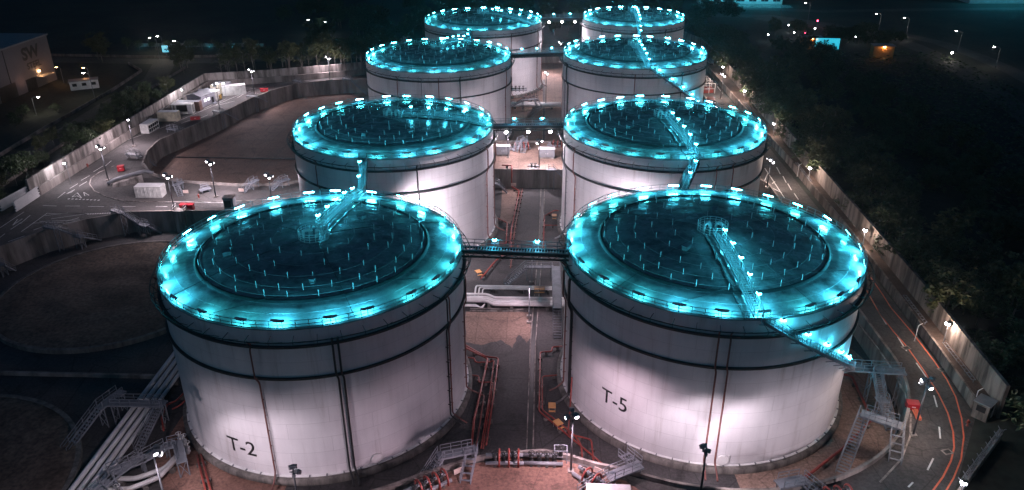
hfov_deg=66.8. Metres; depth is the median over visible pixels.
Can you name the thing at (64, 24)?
ground
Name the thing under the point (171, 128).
access stair
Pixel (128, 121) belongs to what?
floodlight mast
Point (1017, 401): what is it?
tree
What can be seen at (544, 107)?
drain bed
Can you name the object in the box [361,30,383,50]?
tree
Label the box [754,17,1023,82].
outside road
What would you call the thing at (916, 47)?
outside road
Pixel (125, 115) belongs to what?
tree
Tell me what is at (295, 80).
access stair
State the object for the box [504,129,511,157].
floodlight mast
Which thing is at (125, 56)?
road barrier
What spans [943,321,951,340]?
post light
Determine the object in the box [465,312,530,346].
paving
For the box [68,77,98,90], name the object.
guard house
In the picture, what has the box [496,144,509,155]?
switch kiosk
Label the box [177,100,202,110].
shipping container
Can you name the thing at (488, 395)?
pipe run
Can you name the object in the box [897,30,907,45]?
tree
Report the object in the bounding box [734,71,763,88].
tree
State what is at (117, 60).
outside road
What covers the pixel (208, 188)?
access stair
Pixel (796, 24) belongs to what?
tree
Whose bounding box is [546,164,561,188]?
access stair
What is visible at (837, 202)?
tree
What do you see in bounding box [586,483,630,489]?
pump shelter
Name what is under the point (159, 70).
outside road
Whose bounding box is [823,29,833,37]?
tree
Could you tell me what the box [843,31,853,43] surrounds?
tree
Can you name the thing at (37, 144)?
tree
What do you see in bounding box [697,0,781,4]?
lit building
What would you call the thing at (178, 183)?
access stair
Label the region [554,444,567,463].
pipe gantry
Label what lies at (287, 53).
tree
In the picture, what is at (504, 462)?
valve manifold
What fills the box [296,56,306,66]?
tree
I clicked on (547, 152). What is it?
switch kiosk
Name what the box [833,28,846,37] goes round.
tree
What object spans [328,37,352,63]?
tree
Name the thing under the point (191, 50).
tree
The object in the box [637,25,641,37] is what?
footbridge
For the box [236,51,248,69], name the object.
tree
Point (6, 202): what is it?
sliding gate
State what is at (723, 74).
floodlight mast
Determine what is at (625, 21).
storage tank
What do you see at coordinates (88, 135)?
tree
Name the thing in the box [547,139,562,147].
valve manifold
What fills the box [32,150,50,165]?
tree
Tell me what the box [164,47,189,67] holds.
tree
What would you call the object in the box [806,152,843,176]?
tree
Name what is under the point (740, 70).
tree
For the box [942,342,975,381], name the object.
cable ladder
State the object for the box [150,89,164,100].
tree
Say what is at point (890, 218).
tree
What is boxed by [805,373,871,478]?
pipe run
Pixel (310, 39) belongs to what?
tree
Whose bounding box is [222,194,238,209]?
sentry box
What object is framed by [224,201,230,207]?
window
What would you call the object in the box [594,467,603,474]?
notice board
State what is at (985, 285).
tree
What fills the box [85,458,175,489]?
pipe run
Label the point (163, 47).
lit board
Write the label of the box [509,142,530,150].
valve manifold
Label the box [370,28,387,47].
tree
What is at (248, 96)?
access stair
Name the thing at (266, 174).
floodlight mast
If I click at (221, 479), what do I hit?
paving
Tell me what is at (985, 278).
tree
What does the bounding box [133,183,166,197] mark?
shipping container
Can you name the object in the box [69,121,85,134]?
tree
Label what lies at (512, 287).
pipe run
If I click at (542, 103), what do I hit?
pipe run
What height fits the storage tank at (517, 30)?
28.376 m
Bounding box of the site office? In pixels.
[186,88,216,106]
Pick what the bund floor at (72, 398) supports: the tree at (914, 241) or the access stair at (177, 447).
the access stair at (177, 447)
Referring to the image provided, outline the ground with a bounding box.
[0,0,1023,489]
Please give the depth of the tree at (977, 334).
121.43 m
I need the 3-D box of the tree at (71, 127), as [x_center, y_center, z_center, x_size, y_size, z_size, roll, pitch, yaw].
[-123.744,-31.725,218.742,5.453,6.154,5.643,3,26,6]
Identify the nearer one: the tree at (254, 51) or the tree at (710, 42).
the tree at (254, 51)
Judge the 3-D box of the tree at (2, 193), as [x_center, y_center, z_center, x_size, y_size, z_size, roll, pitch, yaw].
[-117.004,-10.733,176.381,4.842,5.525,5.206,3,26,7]
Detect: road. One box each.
[0,44,974,489]
[0,64,173,183]
[52,54,364,63]
[674,13,1023,125]
[691,2,1023,12]
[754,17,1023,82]
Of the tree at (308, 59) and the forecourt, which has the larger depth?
the forecourt
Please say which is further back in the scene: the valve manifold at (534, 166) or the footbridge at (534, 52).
the footbridge at (534, 52)
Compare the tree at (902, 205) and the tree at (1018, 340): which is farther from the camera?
the tree at (902, 205)
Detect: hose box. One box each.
[117,165,124,171]
[179,203,194,209]
[190,116,200,119]
[260,88,267,91]
[905,399,921,419]
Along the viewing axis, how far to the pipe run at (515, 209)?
188.13 m
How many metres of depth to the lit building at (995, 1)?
435.75 m
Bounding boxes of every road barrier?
[0,62,141,156]
[2,66,185,186]
[51,54,248,57]
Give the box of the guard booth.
[970,393,997,422]
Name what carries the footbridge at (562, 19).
attached to the storage tank at (517, 30)
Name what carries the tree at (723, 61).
on the ground
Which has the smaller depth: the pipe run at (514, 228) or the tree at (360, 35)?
the pipe run at (514, 228)
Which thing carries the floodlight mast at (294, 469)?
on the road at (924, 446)
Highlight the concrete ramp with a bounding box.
[106,170,152,186]
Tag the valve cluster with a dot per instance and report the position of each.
(187, 447)
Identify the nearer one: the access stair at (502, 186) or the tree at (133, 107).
the access stair at (502, 186)
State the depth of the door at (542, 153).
206.09 m
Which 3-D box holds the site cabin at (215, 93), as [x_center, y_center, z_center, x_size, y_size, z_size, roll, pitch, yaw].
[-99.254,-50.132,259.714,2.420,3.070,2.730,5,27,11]
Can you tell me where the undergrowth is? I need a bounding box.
[784,48,1023,219]
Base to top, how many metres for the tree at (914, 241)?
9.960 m
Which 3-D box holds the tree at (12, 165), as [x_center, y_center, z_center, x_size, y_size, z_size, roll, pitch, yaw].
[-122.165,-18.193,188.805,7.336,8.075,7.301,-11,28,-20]
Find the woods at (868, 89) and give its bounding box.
[769,32,1023,242]
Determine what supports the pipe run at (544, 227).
on the bund floor at (72, 398)
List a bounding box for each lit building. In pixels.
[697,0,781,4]
[959,0,1023,3]
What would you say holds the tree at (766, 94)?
on the ground
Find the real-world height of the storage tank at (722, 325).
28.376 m
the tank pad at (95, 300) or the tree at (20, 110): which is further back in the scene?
the tree at (20, 110)
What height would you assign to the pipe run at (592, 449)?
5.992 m
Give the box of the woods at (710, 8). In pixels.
[275,0,745,21]
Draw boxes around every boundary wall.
[25,36,407,191]
[683,31,1009,417]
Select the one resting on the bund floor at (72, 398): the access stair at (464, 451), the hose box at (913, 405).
the access stair at (464, 451)
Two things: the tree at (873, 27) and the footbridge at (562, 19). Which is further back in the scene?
the tree at (873, 27)
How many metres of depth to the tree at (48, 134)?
215.32 m
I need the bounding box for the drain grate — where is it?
[941,448,953,454]
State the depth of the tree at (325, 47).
296.54 m
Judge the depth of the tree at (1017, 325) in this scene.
122.09 m
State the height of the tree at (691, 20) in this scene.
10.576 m
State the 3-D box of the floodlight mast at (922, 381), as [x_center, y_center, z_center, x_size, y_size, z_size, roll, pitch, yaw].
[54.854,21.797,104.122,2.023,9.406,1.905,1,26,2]
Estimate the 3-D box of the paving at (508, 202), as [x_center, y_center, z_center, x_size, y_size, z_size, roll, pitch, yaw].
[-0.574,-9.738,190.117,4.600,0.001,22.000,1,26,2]
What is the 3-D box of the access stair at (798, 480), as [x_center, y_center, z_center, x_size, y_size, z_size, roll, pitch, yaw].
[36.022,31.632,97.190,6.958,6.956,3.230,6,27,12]
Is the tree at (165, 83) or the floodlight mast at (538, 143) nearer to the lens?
the floodlight mast at (538, 143)
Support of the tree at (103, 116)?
on the ground
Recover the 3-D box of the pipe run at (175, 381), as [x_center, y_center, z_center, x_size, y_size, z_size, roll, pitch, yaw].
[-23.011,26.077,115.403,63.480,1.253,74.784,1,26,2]
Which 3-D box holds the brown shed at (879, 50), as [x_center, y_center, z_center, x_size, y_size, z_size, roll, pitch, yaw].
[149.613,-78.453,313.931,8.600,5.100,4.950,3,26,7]
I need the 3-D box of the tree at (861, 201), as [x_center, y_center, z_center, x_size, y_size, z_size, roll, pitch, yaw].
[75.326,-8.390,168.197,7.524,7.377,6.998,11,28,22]
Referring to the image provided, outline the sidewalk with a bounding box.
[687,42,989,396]
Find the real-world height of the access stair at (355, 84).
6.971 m
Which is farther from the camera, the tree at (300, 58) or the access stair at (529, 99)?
the tree at (300, 58)
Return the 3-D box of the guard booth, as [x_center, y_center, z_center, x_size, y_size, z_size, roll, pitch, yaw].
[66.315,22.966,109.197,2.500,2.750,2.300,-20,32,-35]
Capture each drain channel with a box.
[470,308,522,311]
[526,189,544,449]
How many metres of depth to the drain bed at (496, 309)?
145.40 m
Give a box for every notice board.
[454,467,461,474]
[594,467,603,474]
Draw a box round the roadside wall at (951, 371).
[684,41,975,408]
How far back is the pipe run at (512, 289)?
150.49 m
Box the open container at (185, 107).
[171,102,194,113]
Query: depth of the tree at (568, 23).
355.96 m
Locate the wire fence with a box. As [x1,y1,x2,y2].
[958,426,1006,487]
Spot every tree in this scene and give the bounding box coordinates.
[0,155,26,185]
[0,174,10,187]
[0,187,6,199]
[9,151,37,176]
[16,105,30,116]
[25,157,38,171]
[31,134,48,151]
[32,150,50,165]
[43,126,61,146]
[48,103,61,110]
[58,121,83,142]
[59,128,79,148]
[59,144,76,156]
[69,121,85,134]
[72,127,101,143]
[83,31,103,58]
[83,118,100,130]
[85,35,111,62]
[91,118,114,133]
[95,111,115,123]
[97,102,117,117]
[109,90,134,110]
[109,92,127,109]
[112,108,132,120]
[123,85,140,102]
[123,100,142,113]
[129,90,149,107]
[133,94,151,108]
[134,81,151,96]
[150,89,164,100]
[155,76,175,92]
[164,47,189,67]
[169,43,192,72]
[176,41,194,67]
[210,55,225,71]
[217,45,235,71]
[224,40,232,47]
[225,43,245,70]
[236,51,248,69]
[242,36,262,69]
[243,39,263,69]
[259,49,279,67]
[260,45,272,68]
[277,40,298,66]
[281,39,295,65]
[294,42,308,66]
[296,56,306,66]
[301,21,329,37]
[302,53,313,64]
[303,30,320,50]
[306,40,323,65]
[315,17,328,32]
[316,30,332,60]
[318,41,334,64]
[322,21,335,34]
[322,36,340,62]
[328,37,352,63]
[344,38,357,62]
[345,32,362,61]
[352,34,367,59]
[354,49,368,60]
[357,39,379,54]
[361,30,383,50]
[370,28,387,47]
[375,25,396,46]
[381,36,400,46]
[394,20,417,39]
[400,11,423,34]
[411,5,432,16]
[497,1,510,9]
[546,15,560,34]
[561,10,576,34]
[572,7,586,34]
[582,0,599,12]
[663,0,679,13]
[684,13,698,31]
[706,36,725,46]
[709,49,718,57]
[712,47,739,66]
[714,52,739,68]
[732,67,750,80]
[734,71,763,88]
[738,70,761,81]
[739,82,763,96]
[748,90,768,106]
[753,87,782,107]
[756,95,778,113]
[764,94,801,120]
[767,17,781,29]
[768,22,783,31]
[773,99,806,124]
[773,120,798,139]
[784,127,809,145]
[790,20,807,32]
[790,135,825,159]
[799,134,839,169]
[800,27,813,34]
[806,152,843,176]
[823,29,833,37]
[832,187,857,203]
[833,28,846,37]
[840,190,879,213]
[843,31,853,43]
[844,29,854,42]
[852,29,867,43]
[860,22,879,35]
[861,205,883,224]
[868,203,913,241]
[869,234,899,254]
[873,31,890,42]
[882,226,947,265]
[883,203,916,221]
[885,28,902,42]
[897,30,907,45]
[908,248,962,280]
[921,227,976,273]
[921,256,987,311]
[924,207,984,242]
[925,275,960,311]
[929,220,961,237]
[945,274,996,314]
[959,286,1013,325]
[966,327,992,343]
[967,264,1004,295]
[969,338,1023,373]
[995,313,1023,346]
[1002,389,1023,430]
[1004,333,1023,360]
[1007,375,1023,395]
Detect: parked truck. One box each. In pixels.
[707,58,713,64]
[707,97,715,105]
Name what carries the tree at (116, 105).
on the ground
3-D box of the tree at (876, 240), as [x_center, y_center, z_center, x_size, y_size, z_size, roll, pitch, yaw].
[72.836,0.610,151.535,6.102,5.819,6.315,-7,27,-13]
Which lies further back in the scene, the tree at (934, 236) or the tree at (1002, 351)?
the tree at (934, 236)
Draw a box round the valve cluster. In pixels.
[175,431,190,454]
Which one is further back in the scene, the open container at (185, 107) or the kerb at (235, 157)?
the open container at (185, 107)
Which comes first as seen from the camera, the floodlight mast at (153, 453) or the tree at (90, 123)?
the floodlight mast at (153, 453)
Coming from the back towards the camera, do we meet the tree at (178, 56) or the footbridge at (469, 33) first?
the tree at (178, 56)
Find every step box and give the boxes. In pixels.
[475,269,482,276]
[548,402,555,411]
[552,418,563,429]
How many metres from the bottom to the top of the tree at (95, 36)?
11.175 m
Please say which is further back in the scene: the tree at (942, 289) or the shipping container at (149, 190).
the shipping container at (149, 190)
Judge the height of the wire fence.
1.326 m
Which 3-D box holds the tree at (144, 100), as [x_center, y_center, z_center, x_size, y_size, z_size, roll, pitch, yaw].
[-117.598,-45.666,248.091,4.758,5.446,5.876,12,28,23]
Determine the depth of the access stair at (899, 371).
117.10 m
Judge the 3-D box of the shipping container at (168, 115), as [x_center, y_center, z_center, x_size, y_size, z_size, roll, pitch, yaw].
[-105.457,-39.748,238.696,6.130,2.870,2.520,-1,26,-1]
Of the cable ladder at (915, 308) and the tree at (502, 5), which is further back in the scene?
the tree at (502, 5)
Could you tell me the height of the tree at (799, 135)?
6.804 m
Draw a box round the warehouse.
[0,33,56,103]
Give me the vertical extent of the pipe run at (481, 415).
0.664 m
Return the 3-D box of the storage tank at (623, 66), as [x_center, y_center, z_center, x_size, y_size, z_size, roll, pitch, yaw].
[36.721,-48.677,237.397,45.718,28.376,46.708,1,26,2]
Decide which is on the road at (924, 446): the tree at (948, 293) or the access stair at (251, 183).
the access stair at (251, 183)
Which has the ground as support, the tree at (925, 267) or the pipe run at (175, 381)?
the tree at (925, 267)
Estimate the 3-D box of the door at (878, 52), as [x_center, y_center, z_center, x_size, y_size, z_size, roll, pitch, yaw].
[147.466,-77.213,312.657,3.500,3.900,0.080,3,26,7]
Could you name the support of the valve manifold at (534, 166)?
on the paving at (517, 160)
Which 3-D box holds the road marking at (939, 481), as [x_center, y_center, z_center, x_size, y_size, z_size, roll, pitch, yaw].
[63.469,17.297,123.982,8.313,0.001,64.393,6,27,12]
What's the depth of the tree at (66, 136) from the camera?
212.95 m
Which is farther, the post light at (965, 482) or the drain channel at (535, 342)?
the drain channel at (535, 342)
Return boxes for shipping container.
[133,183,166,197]
[156,110,180,120]
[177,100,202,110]
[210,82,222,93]
[221,83,245,95]
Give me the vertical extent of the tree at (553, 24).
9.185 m
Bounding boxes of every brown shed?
[800,35,821,48]
[869,43,895,58]
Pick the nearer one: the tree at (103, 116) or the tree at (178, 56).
the tree at (103, 116)
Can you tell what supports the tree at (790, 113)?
on the ground
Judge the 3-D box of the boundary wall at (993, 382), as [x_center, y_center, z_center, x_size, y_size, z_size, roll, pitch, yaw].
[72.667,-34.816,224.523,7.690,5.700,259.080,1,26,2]
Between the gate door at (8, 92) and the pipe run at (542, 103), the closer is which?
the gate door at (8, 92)
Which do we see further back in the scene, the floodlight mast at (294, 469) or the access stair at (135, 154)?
the access stair at (135, 154)
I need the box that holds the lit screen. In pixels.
[813,37,840,49]
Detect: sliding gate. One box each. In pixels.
[0,187,27,210]
[12,187,39,211]
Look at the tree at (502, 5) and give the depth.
362.74 m
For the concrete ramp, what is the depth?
191.15 m
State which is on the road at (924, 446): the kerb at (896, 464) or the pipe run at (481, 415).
the kerb at (896, 464)
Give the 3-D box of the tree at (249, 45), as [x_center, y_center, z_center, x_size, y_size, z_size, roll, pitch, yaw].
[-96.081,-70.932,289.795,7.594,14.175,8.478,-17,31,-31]
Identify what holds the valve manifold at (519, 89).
on the bund floor at (263, 133)
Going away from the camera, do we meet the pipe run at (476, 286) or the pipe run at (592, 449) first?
the pipe run at (592, 449)
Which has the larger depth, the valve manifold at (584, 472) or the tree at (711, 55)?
the tree at (711, 55)
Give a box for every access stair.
[0,258,16,276]
[41,220,101,251]
[60,385,128,450]
[84,449,147,489]
[101,474,122,489]
[103,434,190,477]
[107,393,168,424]
[109,204,161,236]
[125,149,156,165]
[132,400,162,450]
[166,124,182,131]
[172,178,183,195]
[199,183,211,192]
[212,107,238,129]
[241,175,259,192]
[246,92,267,111]
[269,174,289,190]
[292,77,303,83]
[342,75,366,94]
[420,439,477,484]
[495,178,506,193]
[504,260,552,284]
[511,95,541,116]
[513,135,527,152]
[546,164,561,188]
[552,266,561,338]
[577,444,643,489]
[773,468,830,489]
[835,404,905,472]
[847,359,906,407]
[872,367,895,430]
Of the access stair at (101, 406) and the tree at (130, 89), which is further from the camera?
the tree at (130, 89)
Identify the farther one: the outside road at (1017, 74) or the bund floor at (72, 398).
the outside road at (1017, 74)
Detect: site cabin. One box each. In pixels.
[139,118,159,133]
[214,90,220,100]
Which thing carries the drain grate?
on the road at (924, 446)
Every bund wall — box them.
[0,168,910,489]
[142,50,706,185]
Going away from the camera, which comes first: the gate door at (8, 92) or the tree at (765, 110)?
the tree at (765, 110)
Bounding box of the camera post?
[527,286,531,323]
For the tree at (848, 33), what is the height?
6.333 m
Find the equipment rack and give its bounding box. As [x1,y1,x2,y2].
[704,76,715,92]
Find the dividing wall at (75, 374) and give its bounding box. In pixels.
[0,371,167,378]
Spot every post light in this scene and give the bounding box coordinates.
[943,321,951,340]
[961,479,969,489]
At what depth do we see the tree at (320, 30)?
328.82 m
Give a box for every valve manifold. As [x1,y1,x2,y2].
[403,468,451,489]
[485,448,523,467]
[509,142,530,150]
[511,86,526,91]
[523,450,562,467]
[527,163,538,168]
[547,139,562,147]
[571,465,605,484]
[821,483,852,489]
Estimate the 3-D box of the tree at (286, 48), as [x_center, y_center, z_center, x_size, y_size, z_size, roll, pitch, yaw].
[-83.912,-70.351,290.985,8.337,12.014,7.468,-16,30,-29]
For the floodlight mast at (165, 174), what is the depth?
173.69 m
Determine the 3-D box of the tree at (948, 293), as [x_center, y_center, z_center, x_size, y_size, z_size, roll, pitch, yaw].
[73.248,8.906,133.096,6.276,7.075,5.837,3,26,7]
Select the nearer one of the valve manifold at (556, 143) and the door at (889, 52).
the valve manifold at (556, 143)
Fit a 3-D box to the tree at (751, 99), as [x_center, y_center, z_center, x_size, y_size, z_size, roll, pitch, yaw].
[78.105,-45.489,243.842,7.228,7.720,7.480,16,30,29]
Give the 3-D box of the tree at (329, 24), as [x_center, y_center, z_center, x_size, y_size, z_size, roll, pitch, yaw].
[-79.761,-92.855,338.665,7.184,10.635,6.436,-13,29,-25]
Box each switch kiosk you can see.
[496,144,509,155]
[538,147,554,158]
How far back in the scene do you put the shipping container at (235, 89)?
264.93 m
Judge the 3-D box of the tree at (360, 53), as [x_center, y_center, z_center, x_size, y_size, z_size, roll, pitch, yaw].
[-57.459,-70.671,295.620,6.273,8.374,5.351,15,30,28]
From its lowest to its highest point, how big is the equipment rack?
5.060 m
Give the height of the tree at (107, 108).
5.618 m
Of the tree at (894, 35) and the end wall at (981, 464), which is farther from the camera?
the tree at (894, 35)
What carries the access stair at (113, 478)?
on the bund floor at (72, 398)
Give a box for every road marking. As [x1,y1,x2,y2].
[0,81,940,486]
[866,278,964,489]
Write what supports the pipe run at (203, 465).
on the paving at (221, 479)
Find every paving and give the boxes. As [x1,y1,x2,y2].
[155,416,285,489]
[417,457,638,489]
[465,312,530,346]
[493,143,562,168]
[500,188,519,223]
[735,349,895,487]
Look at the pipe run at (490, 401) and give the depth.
119.74 m
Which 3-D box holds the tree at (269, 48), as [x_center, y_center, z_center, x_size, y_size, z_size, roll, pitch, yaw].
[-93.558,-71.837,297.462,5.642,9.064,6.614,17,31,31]
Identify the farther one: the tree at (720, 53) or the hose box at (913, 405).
the tree at (720, 53)
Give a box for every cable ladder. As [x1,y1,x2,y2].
[795,162,811,180]
[903,295,926,324]
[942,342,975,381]
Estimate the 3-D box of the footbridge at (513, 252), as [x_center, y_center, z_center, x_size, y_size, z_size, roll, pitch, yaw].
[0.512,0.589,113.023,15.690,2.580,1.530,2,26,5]
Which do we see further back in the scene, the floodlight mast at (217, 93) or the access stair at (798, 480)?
the floodlight mast at (217, 93)
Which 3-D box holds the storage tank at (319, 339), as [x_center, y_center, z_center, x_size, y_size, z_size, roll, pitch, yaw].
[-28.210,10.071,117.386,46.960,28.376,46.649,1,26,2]
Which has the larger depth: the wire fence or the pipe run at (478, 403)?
the pipe run at (478, 403)
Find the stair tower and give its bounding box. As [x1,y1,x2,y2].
[171,203,187,232]
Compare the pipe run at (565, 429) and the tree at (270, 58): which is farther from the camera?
the tree at (270, 58)
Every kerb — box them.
[89,166,287,201]
[175,156,295,159]
[858,322,911,482]
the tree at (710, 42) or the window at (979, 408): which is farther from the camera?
the tree at (710, 42)
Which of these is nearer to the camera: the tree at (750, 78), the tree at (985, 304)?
the tree at (985, 304)
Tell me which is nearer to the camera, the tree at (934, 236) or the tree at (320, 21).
the tree at (934, 236)
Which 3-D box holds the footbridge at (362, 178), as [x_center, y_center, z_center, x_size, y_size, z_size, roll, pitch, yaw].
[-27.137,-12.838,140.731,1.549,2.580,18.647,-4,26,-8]
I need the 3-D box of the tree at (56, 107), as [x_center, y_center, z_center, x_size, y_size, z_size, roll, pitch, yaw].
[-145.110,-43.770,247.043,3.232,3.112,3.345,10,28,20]
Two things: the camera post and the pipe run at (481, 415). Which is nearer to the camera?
the pipe run at (481, 415)
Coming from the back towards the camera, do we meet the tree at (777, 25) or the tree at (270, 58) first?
the tree at (777, 25)
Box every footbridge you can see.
[357,152,367,195]
[461,238,569,261]
[467,29,471,41]
[493,117,563,133]
[510,47,563,57]
[541,13,582,22]
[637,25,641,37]
[678,152,700,189]
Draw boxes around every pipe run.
[68,293,563,489]
[77,296,563,489]
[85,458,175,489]
[88,297,563,486]
[88,455,178,487]
[95,299,563,486]
[160,393,184,430]
[196,454,205,489]
[200,453,211,489]
[466,345,499,445]
[466,347,488,444]
[468,357,494,448]
[472,374,493,448]
[473,285,551,295]
[475,394,485,446]
[477,287,551,295]
[480,242,511,279]
[481,288,551,293]
[497,217,508,246]
[502,165,519,250]
[509,188,523,268]
[511,102,560,102]
[511,104,560,108]
[512,103,560,104]
[537,346,601,462]
[540,374,583,457]
[542,210,558,248]
[566,377,594,460]
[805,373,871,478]
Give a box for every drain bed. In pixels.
[470,309,522,310]
[543,79,544,140]
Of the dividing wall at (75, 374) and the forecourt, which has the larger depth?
the forecourt
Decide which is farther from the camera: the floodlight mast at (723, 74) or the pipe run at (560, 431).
the floodlight mast at (723, 74)
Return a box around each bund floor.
[0,188,899,489]
[151,63,562,182]
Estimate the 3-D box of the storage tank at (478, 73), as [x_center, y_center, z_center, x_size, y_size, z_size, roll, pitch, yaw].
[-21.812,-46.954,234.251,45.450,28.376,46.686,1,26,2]
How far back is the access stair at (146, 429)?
111.92 m
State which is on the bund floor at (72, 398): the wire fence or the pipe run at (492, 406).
the pipe run at (492, 406)
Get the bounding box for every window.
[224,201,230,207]
[976,404,986,413]
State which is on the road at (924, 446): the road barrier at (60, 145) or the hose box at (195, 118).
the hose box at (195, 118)
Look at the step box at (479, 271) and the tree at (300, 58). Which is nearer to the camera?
the step box at (479, 271)
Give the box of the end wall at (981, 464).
[957,435,1001,489]
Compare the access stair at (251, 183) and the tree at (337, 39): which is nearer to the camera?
the access stair at (251, 183)
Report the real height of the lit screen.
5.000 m
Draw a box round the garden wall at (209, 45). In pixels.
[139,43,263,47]
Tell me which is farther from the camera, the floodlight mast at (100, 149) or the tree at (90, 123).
the tree at (90, 123)
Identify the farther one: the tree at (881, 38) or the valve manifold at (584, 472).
the tree at (881, 38)
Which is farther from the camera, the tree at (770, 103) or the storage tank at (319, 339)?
the tree at (770, 103)
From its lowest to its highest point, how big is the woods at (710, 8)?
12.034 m
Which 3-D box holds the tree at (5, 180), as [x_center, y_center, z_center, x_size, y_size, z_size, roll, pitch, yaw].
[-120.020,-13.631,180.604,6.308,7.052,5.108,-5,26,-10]
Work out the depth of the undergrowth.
259.05 m
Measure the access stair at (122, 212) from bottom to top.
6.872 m
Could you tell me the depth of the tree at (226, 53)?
285.58 m
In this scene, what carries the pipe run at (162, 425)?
on the bund floor at (72, 398)
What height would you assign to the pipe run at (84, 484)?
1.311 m
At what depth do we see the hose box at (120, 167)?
198.40 m
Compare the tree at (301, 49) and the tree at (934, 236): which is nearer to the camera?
the tree at (934, 236)
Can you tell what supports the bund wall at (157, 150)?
on the bund floor at (263, 133)
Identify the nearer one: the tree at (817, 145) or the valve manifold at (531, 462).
the valve manifold at (531, 462)
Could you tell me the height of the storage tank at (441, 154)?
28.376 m
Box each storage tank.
[149,186,481,489]
[287,94,504,254]
[361,35,514,139]
[421,7,545,98]
[549,184,874,480]
[555,95,771,241]
[557,35,711,136]
[579,6,687,43]
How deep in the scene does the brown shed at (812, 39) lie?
328.71 m
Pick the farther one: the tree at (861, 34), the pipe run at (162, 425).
the tree at (861, 34)
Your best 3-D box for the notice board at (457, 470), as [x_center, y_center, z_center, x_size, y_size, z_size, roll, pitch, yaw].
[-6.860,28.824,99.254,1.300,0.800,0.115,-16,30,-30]
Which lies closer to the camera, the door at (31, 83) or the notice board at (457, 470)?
the notice board at (457, 470)
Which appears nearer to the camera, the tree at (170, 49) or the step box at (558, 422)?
the step box at (558, 422)
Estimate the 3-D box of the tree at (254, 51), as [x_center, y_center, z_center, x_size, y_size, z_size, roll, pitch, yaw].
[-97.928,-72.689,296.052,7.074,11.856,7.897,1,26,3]
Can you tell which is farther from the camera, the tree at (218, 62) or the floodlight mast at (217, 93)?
the tree at (218, 62)
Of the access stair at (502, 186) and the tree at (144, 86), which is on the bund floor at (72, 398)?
the access stair at (502, 186)
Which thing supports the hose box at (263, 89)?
on the road at (924, 446)
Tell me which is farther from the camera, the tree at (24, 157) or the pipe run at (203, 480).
the tree at (24, 157)
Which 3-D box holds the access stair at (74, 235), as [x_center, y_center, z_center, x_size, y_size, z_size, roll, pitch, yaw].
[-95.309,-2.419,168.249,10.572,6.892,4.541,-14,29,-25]
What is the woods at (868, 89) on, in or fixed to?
on the ground
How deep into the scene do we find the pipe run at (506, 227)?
176.60 m
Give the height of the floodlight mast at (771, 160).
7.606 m
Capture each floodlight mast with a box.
[95,144,109,180]
[126,118,135,146]
[145,444,163,489]
[162,172,174,209]
[205,159,217,197]
[212,83,220,108]
[248,68,255,93]
[264,172,272,202]
[288,464,301,489]
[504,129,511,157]
[536,138,542,168]
[565,407,579,472]
[699,443,710,489]
[719,73,725,98]
[765,157,774,187]
[909,376,935,436]
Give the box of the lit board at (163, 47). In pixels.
[161,45,168,54]
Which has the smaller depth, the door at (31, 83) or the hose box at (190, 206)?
the hose box at (190, 206)
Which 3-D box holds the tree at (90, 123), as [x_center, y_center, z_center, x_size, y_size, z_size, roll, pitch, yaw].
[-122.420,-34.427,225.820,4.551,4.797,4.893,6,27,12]
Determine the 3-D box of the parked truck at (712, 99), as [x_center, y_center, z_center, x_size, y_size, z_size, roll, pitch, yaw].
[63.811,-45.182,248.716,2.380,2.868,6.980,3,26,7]
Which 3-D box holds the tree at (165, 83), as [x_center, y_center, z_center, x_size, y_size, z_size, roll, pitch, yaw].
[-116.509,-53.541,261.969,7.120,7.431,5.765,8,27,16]
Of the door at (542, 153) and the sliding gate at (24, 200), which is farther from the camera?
the door at (542, 153)
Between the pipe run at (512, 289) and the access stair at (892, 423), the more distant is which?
the pipe run at (512, 289)
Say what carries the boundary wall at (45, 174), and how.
on the ground
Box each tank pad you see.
[0,240,177,353]
[0,394,82,489]
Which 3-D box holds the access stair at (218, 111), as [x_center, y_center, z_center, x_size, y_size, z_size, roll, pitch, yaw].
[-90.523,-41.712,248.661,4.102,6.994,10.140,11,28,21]
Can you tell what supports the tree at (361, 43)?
on the ground
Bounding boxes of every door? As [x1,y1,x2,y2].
[0,82,18,102]
[26,77,37,91]
[139,125,144,132]
[144,125,148,132]
[540,151,545,156]
[548,151,553,156]
[873,48,883,57]
[883,48,893,57]
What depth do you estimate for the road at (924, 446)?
167.91 m
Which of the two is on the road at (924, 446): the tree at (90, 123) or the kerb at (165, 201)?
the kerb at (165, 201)
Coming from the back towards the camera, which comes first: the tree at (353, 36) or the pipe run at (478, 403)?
the tree at (353, 36)
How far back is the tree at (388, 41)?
304.16 m
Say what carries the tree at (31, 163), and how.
on the ground
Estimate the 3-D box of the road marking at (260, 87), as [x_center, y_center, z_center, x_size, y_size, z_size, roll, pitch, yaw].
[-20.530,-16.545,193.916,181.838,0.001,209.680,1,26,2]
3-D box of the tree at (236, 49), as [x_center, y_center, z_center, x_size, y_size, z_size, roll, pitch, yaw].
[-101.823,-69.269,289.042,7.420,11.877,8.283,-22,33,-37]
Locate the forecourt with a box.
[699,5,792,7]
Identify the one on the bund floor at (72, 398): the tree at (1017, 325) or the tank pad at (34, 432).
the tank pad at (34, 432)
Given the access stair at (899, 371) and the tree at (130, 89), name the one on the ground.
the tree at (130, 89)
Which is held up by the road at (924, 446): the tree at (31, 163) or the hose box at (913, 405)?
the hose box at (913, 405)
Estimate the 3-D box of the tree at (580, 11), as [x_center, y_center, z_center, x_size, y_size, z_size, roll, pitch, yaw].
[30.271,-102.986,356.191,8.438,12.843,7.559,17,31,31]
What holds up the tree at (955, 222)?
on the ground

